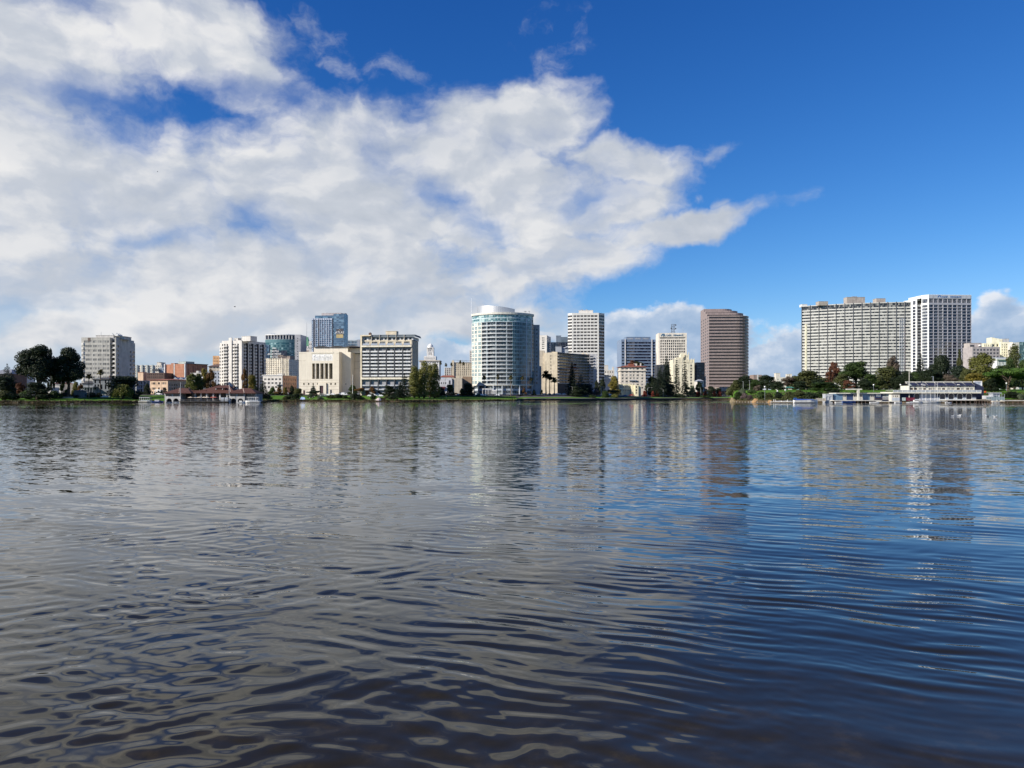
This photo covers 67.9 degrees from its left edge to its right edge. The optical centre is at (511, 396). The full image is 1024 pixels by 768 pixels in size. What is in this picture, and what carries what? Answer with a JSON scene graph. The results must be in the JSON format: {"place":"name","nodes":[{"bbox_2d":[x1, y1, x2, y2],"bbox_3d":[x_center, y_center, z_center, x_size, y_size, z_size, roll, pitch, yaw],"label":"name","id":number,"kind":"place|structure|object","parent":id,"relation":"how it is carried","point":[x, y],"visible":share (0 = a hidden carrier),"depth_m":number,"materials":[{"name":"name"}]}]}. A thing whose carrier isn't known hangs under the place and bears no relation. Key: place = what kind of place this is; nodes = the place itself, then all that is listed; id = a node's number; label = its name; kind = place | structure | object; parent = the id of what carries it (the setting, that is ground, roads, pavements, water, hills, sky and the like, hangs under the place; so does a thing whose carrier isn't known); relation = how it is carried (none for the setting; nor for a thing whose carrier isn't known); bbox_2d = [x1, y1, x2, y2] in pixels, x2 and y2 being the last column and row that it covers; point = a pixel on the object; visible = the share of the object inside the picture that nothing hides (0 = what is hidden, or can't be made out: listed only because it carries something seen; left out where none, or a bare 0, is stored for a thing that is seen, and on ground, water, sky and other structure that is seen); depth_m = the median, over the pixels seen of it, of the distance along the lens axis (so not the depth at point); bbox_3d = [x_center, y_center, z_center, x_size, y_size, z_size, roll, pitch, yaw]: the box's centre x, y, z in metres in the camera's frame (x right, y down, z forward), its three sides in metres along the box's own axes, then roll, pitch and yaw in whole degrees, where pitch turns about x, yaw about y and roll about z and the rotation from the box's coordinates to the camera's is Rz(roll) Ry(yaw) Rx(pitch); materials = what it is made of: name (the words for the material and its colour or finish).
{"place":"outdoors","nodes":[
{"label":"outdoors","id":0,"kind":"place"},
{"bbox_2d":[0,400,1023,767],"bbox_3d":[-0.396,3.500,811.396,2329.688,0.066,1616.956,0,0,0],"label":"lake water","id":1,"kind":"structure","parent":0,"point":[550,584],"depth_m":14.10,"materials":[{"name":"blue liquid"}]},
{"bbox_2d":[793,399,817,402],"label":"covered boat","id":2,"kind":"object","parent":1,"relation":"on","point":[805,401],"visible":0.84,"depth_m":400.20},
{"bbox_2d":[0,389,1023,402],"bbox_3d":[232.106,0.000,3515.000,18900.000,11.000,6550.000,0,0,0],"label":"ground","id":3,"kind":"structure","parent":0,"point":[548,397],"depth_m":512.42,"materials":[{"name":"green plant"}]},
{"bbox_2d":[0,380,12,393],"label":"shrub","id":4,"kind":"object","parent":3,"relation":"on","point":[4,385],"visible":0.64,"depth_m":444.69,"materials":[{"name":"green plant"}]},
{"bbox_2d":[0,390,15,399],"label":"shrub","id":5,"kind":"object","parent":3,"relation":"on","point":[5,395],"visible":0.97,"depth_m":418.38,"materials":[{"name":"green plant"}]},
{"bbox_2d":[0,376,17,394],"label":"tree","id":6,"kind":"object","parent":3,"relation":"on","point":[10,380],"visible":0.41,"depth_m":462.41,"materials":[{"name":"green plant"}]},
{"bbox_2d":[0,369,26,389],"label":"dark house","id":7,"kind":"structure","parent":3,"relation":"on","point":[21,378],"depth_m":548.43,"materials":[{"name":"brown brick"}]},
{"bbox_2d":[13,344,60,398],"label":"tree","id":8,"kind":"object","parent":3,"relation":"on","point":[37,363],"visible":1,"depth_m":435.23,"materials":[{"name":"green plant"}]},
{"bbox_2d":[20,382,54,399],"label":"tree","id":9,"kind":"object","parent":3,"relation":"on","point":[40,389],"visible":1,"depth_m":426.73,"materials":[{"name":"green plant"}]},
{"bbox_2d":[52,347,85,396],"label":"tree","id":10,"kind":"object","parent":3,"relation":"on","point":[66,360],"visible":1,"depth_m":445.78,"materials":[{"name":"green plant"}]},
{"bbox_2d":[82,376,118,396],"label":"old house","id":11,"kind":"structure","parent":3,"relation":"on","point":[94,385],"depth_m":478.00,"materials":[{"name":"white paint"}]},
{"bbox_2d":[81,333,134,389],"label":"apartment tower","id":12,"kind":"structure","parent":3,"relation":"on","point":[112,354],"depth_m":520.12,"materials":[{"name":"white paint"}]},
{"bbox_2d":[109,384,134,398],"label":"tree","id":13,"kind":"object","parent":3,"relation":"on","point":[122,390],"visible":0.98,"depth_m":452.43,"materials":[{"name":"green plant"}]},
{"bbox_2d":[105,376,141,397],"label":"tree","id":14,"kind":"object","parent":3,"relation":"on","point":[131,382],"visible":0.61,"depth_m":471.98,"materials":[{"name":"green plant"}]},
{"bbox_2d":[135,381,149,391],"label":"porch building","id":15,"kind":"structure","parent":3,"relation":"on","point":[140,386],"depth_m":540.00,"materials":[{"name":"white paint"}]},
{"bbox_2d":[135,362,164,379],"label":"apartment block","id":16,"kind":"structure","parent":3,"relation":"on","point":[144,368],"depth_m":900.00,"materials":[{"name":"white concrete"}]},
{"bbox_2d":[146,373,172,380],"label":"brown brick building","id":17,"kind":"structure","parent":3,"relation":"on","point":[152,376],"depth_m":690.00,"materials":[{"name":"brown brick"}]},
{"bbox_2d":[150,379,187,393],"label":"villa","id":18,"kind":"object","parent":3,"relation":"on","point":[157,385],"visible":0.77,"depth_m":524.20,"materials":[{"name":"white paint"}]},
{"bbox_2d":[164,361,207,378],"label":"brick building","id":19,"kind":"structure","parent":3,"relation":"on","point":[182,369],"depth_m":707.29,"materials":[{"name":"orange brick"}]},
{"bbox_2d":[185,373,196,389],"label":"tree","id":20,"kind":"object","parent":3,"relation":"on","point":[191,377],"visible":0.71,"depth_m":483.55,"materials":[{"name":"green plant"}]},
{"bbox_2d":[195,373,203,389],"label":"tree","id":21,"kind":"object","parent":3,"relation":"on","point":[200,386],"visible":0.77,"depth_m":487.89,"materials":[{"name":"green plant"}]},
{"bbox_2d":[204,369,216,388],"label":"tree","id":22,"kind":"object","parent":3,"relation":"on","point":[210,377],"visible":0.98,"depth_m":489.81,"materials":[{"name":"green plant"}]},
{"bbox_2d":[164,385,263,402],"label":"lakeside restaurant","id":23,"kind":"structure","parent":3,"relation":"on","point":[227,393],"depth_m":419.16,"materials":[{"name":"brown"}]},
{"bbox_2d":[219,336,265,390],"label":"apartment tower","id":24,"kind":"structure","parent":3,"relation":"on","point":[237,356],"depth_m":625.93,"materials":[{"name":"white paint"}]},
{"bbox_2d":[222,344,260,387],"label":"window","id":25,"kind":"structure","parent":24,"relation":"in","point":[222,344],"depth_m":627.11,"materials":[{"name":"grey glass"}]},
{"bbox_2d":[248,375,257,390],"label":"tree","id":26,"kind":"object","parent":3,"relation":"on","point":[252,381],"visible":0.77,"depth_m":514.84,"materials":[{"name":"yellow plant"}]},
{"bbox_2d":[0,398,515,402],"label":"bank scrub","id":27,"kind":"object","parent":3,"relation":"on","point":[69,401],"visible":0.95,"depth_m":510.96,"materials":[{"name":"green plant"}]},
{"bbox_2d":[262,373,296,393],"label":"cream building","id":28,"kind":"structure","parent":3,"relation":"on","point":[283,380],"depth_m":602.68,"materials":[{"name":"white paint"}]},
{"bbox_2d":[266,355,298,387],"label":"apartment hotel","id":29,"kind":"structure","parent":3,"relation":"on","point":[288,365],"depth_m":764.14,"materials":[{"name":"beige concrete"}]},
{"bbox_2d":[265,333,305,359],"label":"office tower","id":30,"kind":"structure","parent":3,"relation":"on","point":[291,345],"depth_m":1046.90,"materials":[{"name":"teal glass"}]},
{"bbox_2d":[299,346,359,393],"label":"building","id":31,"kind":"structure","parent":3,"relation":"on","point":[326,370],"depth_m":599.45,"materials":[{"name":"concrete"}]},
{"bbox_2d":[312,313,347,351],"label":"glass tower","id":32,"kind":"structure","parent":3,"relation":"on","point":[329,329],"depth_m":1052.76,"materials":[{"name":"blue glass"}]},
{"bbox_2d":[381,385,395,395],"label":"tree","id":33,"kind":"object","parent":3,"relation":"on","point":[388,389],"visible":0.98,"depth_m":568.30,"materials":[{"name":"green plant"}]},
{"bbox_2d":[360,331,420,395],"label":"apartment block","id":34,"kind":"structure","parent":3,"relation":"on","point":[389,358],"depth_m":575.37,"materials":[{"name":"concrete"}]},
{"bbox_2d":[364,349,405,377],"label":"window","id":35,"kind":"structure","parent":34,"relation":"in","point":[380,349],"depth_m":576.03,"materials":[{"name":"grey glass"}]},
{"bbox_2d":[395,376,411,397],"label":"cedar","id":36,"kind":"object","parent":3,"relation":"on","point":[405,391],"visible":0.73,"depth_m":555.07,"materials":[{"name":"green plant"}]},
{"bbox_2d":[408,365,420,397],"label":"poplar","id":37,"kind":"object","parent":3,"relation":"on","point":[413,378],"visible":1,"depth_m":552.80,"materials":[{"name":"green plant"}]},
{"bbox_2d":[418,360,429,397],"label":"poplar","id":38,"kind":"object","parent":3,"relation":"on","point":[424,371],"visible":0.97,"depth_m":560.59,"materials":[{"name":"green plant"}]},
{"bbox_2d":[425,363,432,397],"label":"poplar","id":39,"kind":"object","parent":3,"relation":"on","point":[429,390],"visible":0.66,"depth_m":570.13,"materials":[{"name":"green plant"}]},
{"bbox_2d":[419,343,441,382],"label":"city hall","id":40,"kind":"structure","parent":3,"relation":"on","point":[430,358],"depth_m":1304.12,"materials":[{"name":"white stone"}]},
{"bbox_2d":[428,362,441,397],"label":"poplar","id":41,"kind":"object","parent":3,"relation":"on","point":[435,385],"visible":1,"depth_m":569.12,"materials":[{"name":"green plant"}]},
{"bbox_2d":[437,375,471,394],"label":"building","id":42,"kind":"structure","parent":3,"relation":"on","point":[456,383],"depth_m":636.00,"materials":[{"name":"white"}]},
{"bbox_2d":[452,360,472,386],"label":"hotel","id":43,"kind":"structure","parent":3,"relation":"on","point":[458,371],"depth_m":780.82,"materials":[{"name":"white paint"}]},
{"bbox_2d":[462,383,474,395],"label":"tree","id":44,"kind":"object","parent":3,"relation":"on","point":[468,388],"visible":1,"depth_m":611.33,"materials":[{"name":"green plant"}]},
{"bbox_2d":[471,298,540,393],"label":"round tower","id":45,"kind":"structure","parent":3,"relation":"on","point":[505,342],"depth_m":654.81,"materials":[{"name":"white paint"}]},
{"bbox_2d":[540,335,550,352],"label":"white tower","id":46,"kind":"structure","parent":3,"relation":"on","point":[545,343],"depth_m":951.40,"materials":[{"name":"paint"}]},
{"bbox_2d":[551,336,567,352],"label":"dark glass building","id":47,"kind":"structure","parent":3,"relation":"on","point":[562,341],"depth_m":1000.25,"materials":[{"name":"glass"}]},
{"bbox_2d":[540,346,596,393],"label":"apartment block","id":48,"kind":"structure","parent":3,"relation":"on","point":[557,363],"depth_m":762.67,"materials":[{"name":"beige concrete"}]},
{"bbox_2d":[565,362,577,395],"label":"redwood","id":49,"kind":"object","parent":3,"relation":"on","point":[572,380],"visible":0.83,"depth_m":681.48,"materials":[{"name":"green plant"}]},
{"bbox_2d":[569,386,583,396],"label":"tree","id":50,"kind":"object","parent":3,"relation":"on","point":[577,389],"visible":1,"depth_m":670.99,"materials":[{"name":"green plant"}]},
{"bbox_2d":[568,309,603,394],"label":"office tower","id":51,"kind":"structure","parent":3,"relation":"on","point":[585,331],"depth_m":899.23,"materials":[{"name":"white paint"}]},
{"bbox_2d":[573,315,596,351],"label":"window","id":52,"kind":"structure","parent":51,"relation":"in","point":[591,315],"depth_m":898.73,"materials":[{"name":"grey glass"}]},
{"bbox_2d":[604,365,613,393],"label":"stepped building","id":53,"kind":"structure","parent":3,"relation":"on","point":[608,374],"depth_m":1000.00,"materials":[{"name":"white paint"}]},
{"bbox_2d":[608,376,620,393],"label":"tree","id":54,"kind":"object","parent":3,"relation":"on","point":[613,383],"visible":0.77,"depth_m":745.51,"materials":[{"name":"yellow plant"}]},
{"bbox_2d":[517,398,727,400],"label":"retaining wall","id":55,"kind":"structure","parent":3,"relation":"on","point":[620,398],"depth_m":686.10,"materials":[{"name":"grey concrete"}]},
{"bbox_2d":[612,382,640,395],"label":"apartment house","id":56,"kind":"structure","parent":3,"relation":"on","point":[628,389],"depth_m":754.47,"materials":[{"name":"yellow paint"}]},
{"bbox_2d":[617,363,646,394],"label":"apartment hotel","id":57,"kind":"structure","parent":3,"relation":"on","point":[633,374],"depth_m":785.00,"materials":[{"name":"white paint"}]},
{"bbox_2d":[617,337,655,382],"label":"office block","id":58,"kind":"structure","parent":3,"relation":"on","point":[640,349],"depth_m":1001.82,"materials":[{"name":"blue metal"}]},
{"bbox_2d":[647,379,665,396],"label":"tree","id":59,"kind":"object","parent":3,"relation":"on","point":[656,390],"visible":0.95,"depth_m":764.06,"materials":[{"name":"green plant"}]},
{"bbox_2d":[652,367,667,396],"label":"conifer","id":60,"kind":"object","parent":3,"relation":"on","point":[661,383],"visible":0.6,"depth_m":778.74,"materials":[{"name":"green plant"}]},
{"bbox_2d":[654,365,668,380],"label":"dark building","id":61,"kind":"structure","parent":3,"relation":"on","point":[656,368],"depth_m":900.00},
{"bbox_2d":[660,356,674,392],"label":"conifer","id":62,"kind":"object","parent":3,"relation":"on","point":[667,375],"visible":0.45,"depth_m":797.43,"materials":[{"name":"green plant"}]},
{"bbox_2d":[656,324,686,379],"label":"office tower","id":63,"kind":"structure","parent":3,"relation":"on","point":[671,346],"depth_m":916.27,"materials":[{"name":"white concrete"}]},
{"bbox_2d":[660,340,684,359],"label":"window","id":64,"kind":"structure","parent":63,"relation":"in","point":[678,344],"depth_m":916.23,"materials":[{"name":"grey glass"}]},
{"bbox_2d":[672,358,680,396],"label":"conifer","id":65,"kind":"object","parent":3,"relation":"on","point":[676,385],"visible":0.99,"depth_m":782.59,"materials":[{"name":"green plant"}]},
{"bbox_2d":[670,352,693,393],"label":"apartment tower","id":66,"kind":"structure","parent":3,"relation":"on","point":[689,367],"depth_m":839.67,"materials":[{"name":"beige concrete"}]},
{"bbox_2d":[680,357,689,396],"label":"conifer","id":67,"kind":"object","parent":3,"relation":"on","point":[684,385],"visible":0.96,"depth_m":789.06,"materials":[{"name":"green plant"}]},
{"bbox_2d":[694,362,704,390],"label":"navy building","id":68,"kind":"structure","parent":3,"relation":"on","point":[699,370],"depth_m":940.25,"materials":[{"name":"blue glass"}]},
{"bbox_2d":[701,309,748,394],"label":"office tower","id":69,"kind":"structure","parent":3,"relation":"on","point":[724,344],"depth_m":1019.29,"materials":[{"name":"brown concrete"}]},
{"bbox_2d":[733,375,752,389],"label":"tree","id":70,"kind":"object","parent":3,"relation":"on","point":[744,380],"visible":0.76,"depth_m":527.96,"materials":[{"name":"green plant"}]},
{"bbox_2d":[758,375,775,389],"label":"tree","id":71,"kind":"object","parent":3,"relation":"on","point":[766,381],"visible":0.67,"depth_m":521.95,"materials":[{"name":"green plant"}]},
{"bbox_2d":[770,381,785,389],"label":"tree","id":72,"kind":"object","parent":3,"relation":"on","point":[777,385],"visible":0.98,"depth_m":488.11,"materials":[{"name":"green plant"}]},
{"bbox_2d":[791,381,809,389],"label":"tree","id":73,"kind":"object","parent":3,"relation":"on","point":[800,385],"visible":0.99,"depth_m":470.02,"materials":[{"name":"green plant"}]},
{"bbox_2d":[787,370,827,387],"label":"tree","id":74,"kind":"object","parent":3,"relation":"on","point":[807,376],"visible":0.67,"depth_m":486.24,"materials":[{"name":"green plant"}]},
{"bbox_2d":[808,382,841,390],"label":"tree","id":75,"kind":"object","parent":3,"relation":"on","point":[825,386],"visible":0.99,"depth_m":447.35,"materials":[{"name":"green plant"}]},
{"bbox_2d":[825,362,840,381],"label":"tree","id":76,"kind":"object","parent":3,"relation":"on","point":[835,369],"visible":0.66,"depth_m":503.54,"materials":[{"name":"orange plant"}]},
{"bbox_2d":[832,374,851,388],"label":"tree","id":77,"kind":"object","parent":3,"relation":"on","point":[839,379],"visible":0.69,"depth_m":467.50,"materials":[{"name":"green plant"}]},
{"bbox_2d":[799,296,910,388],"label":"office slab","id":78,"kind":"structure","parent":3,"relation":"on","point":[875,334],"depth_m":945.71,"materials":[{"name":"white paint"}]},
{"bbox_2d":[838,361,871,385],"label":"tree","id":79,"kind":"object","parent":3,"relation":"on","point":[855,371],"visible":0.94,"depth_m":469.61,"materials":[{"name":"green plant"}]},
{"bbox_2d":[829,393,891,400],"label":"shed","id":80,"kind":"object","parent":3,"relation":"on","point":[853,396],"visible":0.84,"depth_m":405.10,"materials":[{"name":"white paint"}]},
{"bbox_2d":[854,378,872,389],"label":"tree","id":81,"kind":"object","parent":3,"relation":"on","point":[863,384],"visible":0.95,"depth_m":452.39,"materials":[{"name":"green plant"}]},
{"bbox_2d":[864,374,880,389],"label":"tree","id":82,"kind":"object","parent":3,"relation":"on","point":[870,377],"visible":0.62,"depth_m":459.35,"materials":[{"name":"green plant"}]},
{"bbox_2d":[737,389,1023,400],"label":"slope scrub","id":83,"kind":"object","parent":3,"relation":"on","point":[754,396],"visible":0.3,"depth_m":433.70,"materials":[{"name":"green plant"}]},
{"bbox_2d":[871,376,889,389],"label":"tree","id":84,"kind":"object","parent":3,"relation":"on","point":[882,385],"visible":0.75,"depth_m":459.88,"materials":[{"name":"green plant"}]},
{"bbox_2d":[874,366,899,388],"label":"tree","id":85,"kind":"object","parent":3,"relation":"on","point":[886,373],"visible":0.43,"depth_m":481.82,"materials":[{"name":"green plant"}]},
{"bbox_2d":[886,355,900,374],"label":"tree","id":86,"kind":"object","parent":3,"relation":"on","point":[893,362],"visible":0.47,"depth_m":520.15,"materials":[{"name":"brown plant"}]},
{"bbox_2d":[888,377,904,389],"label":"tree","id":87,"kind":"object","parent":3,"relation":"on","point":[896,381],"visible":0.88,"depth_m":461.90,"materials":[{"name":"green plant"}]},
{"bbox_2d":[894,371,916,388],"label":"tree","id":88,"kind":"object","parent":3,"relation":"on","point":[905,375],"visible":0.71,"depth_m":460.02,"materials":[{"name":"green plant"}]},
{"bbox_2d":[917,368,937,380],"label":"tree","id":89,"kind":"object","parent":3,"relation":"on","point":[927,372],"visible":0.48,"depth_m":463.54,"materials":[{"name":"green plant"}]},
{"bbox_2d":[880,381,985,400],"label":"boathouse","id":90,"kind":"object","parent":3,"relation":"on","point":[959,390],"visible":0.94,"depth_m":404.20,"materials":[{"name":"white paint"}]},
{"bbox_2d":[905,295,970,376],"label":"office tower","id":91,"kind":"structure","parent":3,"relation":"on","point":[940,324],"depth_m":907.70,"materials":[{"name":"white concrete"}]},
{"bbox_2d":[913,305,970,371],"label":"window","id":92,"kind":"structure","parent":91,"relation":"in","point":[969,306],"depth_m":907.77,"materials":[{"name":"grey glass"}]},
{"bbox_2d":[928,355,950,379],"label":"tree","id":93,"kind":"object","parent":3,"relation":"on","point":[941,363],"visible":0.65,"depth_m":494.88,"materials":[{"name":"green plant"}]},
{"bbox_2d":[948,365,964,379],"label":"tree","id":94,"kind":"object","parent":3,"relation":"on","point":[955,371],"visible":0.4,"depth_m":488.56,"materials":[{"name":"green plant"}]},
{"bbox_2d":[964,373,989,387],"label":"tree","id":95,"kind":"object","parent":3,"relation":"on","point":[972,377],"visible":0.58,"depth_m":449.59,"materials":[{"name":"yellow plant"}]},
{"bbox_2d":[963,343,999,369],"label":"hospital building","id":96,"kind":"structure","parent":3,"relation":"on","point":[972,350],"depth_m":842.25,"materials":[{"name":"white paint"}]},
{"bbox_2d":[967,352,995,378],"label":"tree","id":97,"kind":"object","parent":3,"relation":"on","point":[977,363],"visible":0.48,"depth_m":482.53,"materials":[{"name":"green plant"}]},
{"bbox_2d":[982,378,998,390],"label":"tree","id":98,"kind":"object","parent":3,"relation":"on","point":[990,383],"visible":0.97,"depth_m":440.68,"materials":[{"name":"green plant"}]},
{"bbox_2d":[982,337,1012,356],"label":"hospital building","id":99,"kind":"structure","parent":3,"relation":"on","point":[1002,344],"depth_m":863.55,"materials":[{"name":"beige concrete"}]},
{"bbox_2d":[989,357,1006,367],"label":"pavilion","id":100,"kind":"structure","parent":3,"relation":"on","point":[1001,361],"depth_m":780.48,"materials":[{"name":"white paint"}]},
{"bbox_2d":[991,376,1005,389],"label":"tree","id":101,"kind":"object","parent":3,"relation":"on","point":[999,381],"visible":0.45,"depth_m":451.18,"materials":[{"name":"green plant"}]},
{"bbox_2d":[982,368,1023,390],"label":"tree","id":102,"kind":"object","parent":3,"relation":"on","point":[1012,372],"visible":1,"depth_m":441.40,"materials":[{"name":"green plant"}]},
{"bbox_2d":[1005,358,1017,388],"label":"tree","id":103,"kind":"object","parent":3,"relation":"on","point":[1009,362],"visible":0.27,"depth_m":510.46,"materials":[{"name":"green plant"}]},
{"bbox_2d":[1005,343,1020,388],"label":"tree","id":104,"kind":"object","parent":3,"relation":"on","point":[1014,354],"visible":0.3,"depth_m":550.49,"materials":[{"name":"green plant"}]},
{"bbox_2d":[1008,342,1023,388],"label":"glass building","id":105,"kind":"structure","parent":3,"relation":"on","point":[1020,348],"depth_m":845.25,"materials":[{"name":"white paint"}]},
{"bbox_2d":[0,0,1023,389],"label":"sky","id":106,"kind":"structure","parent":0,"point":[648,166],"materials":[{"name":"blue"}]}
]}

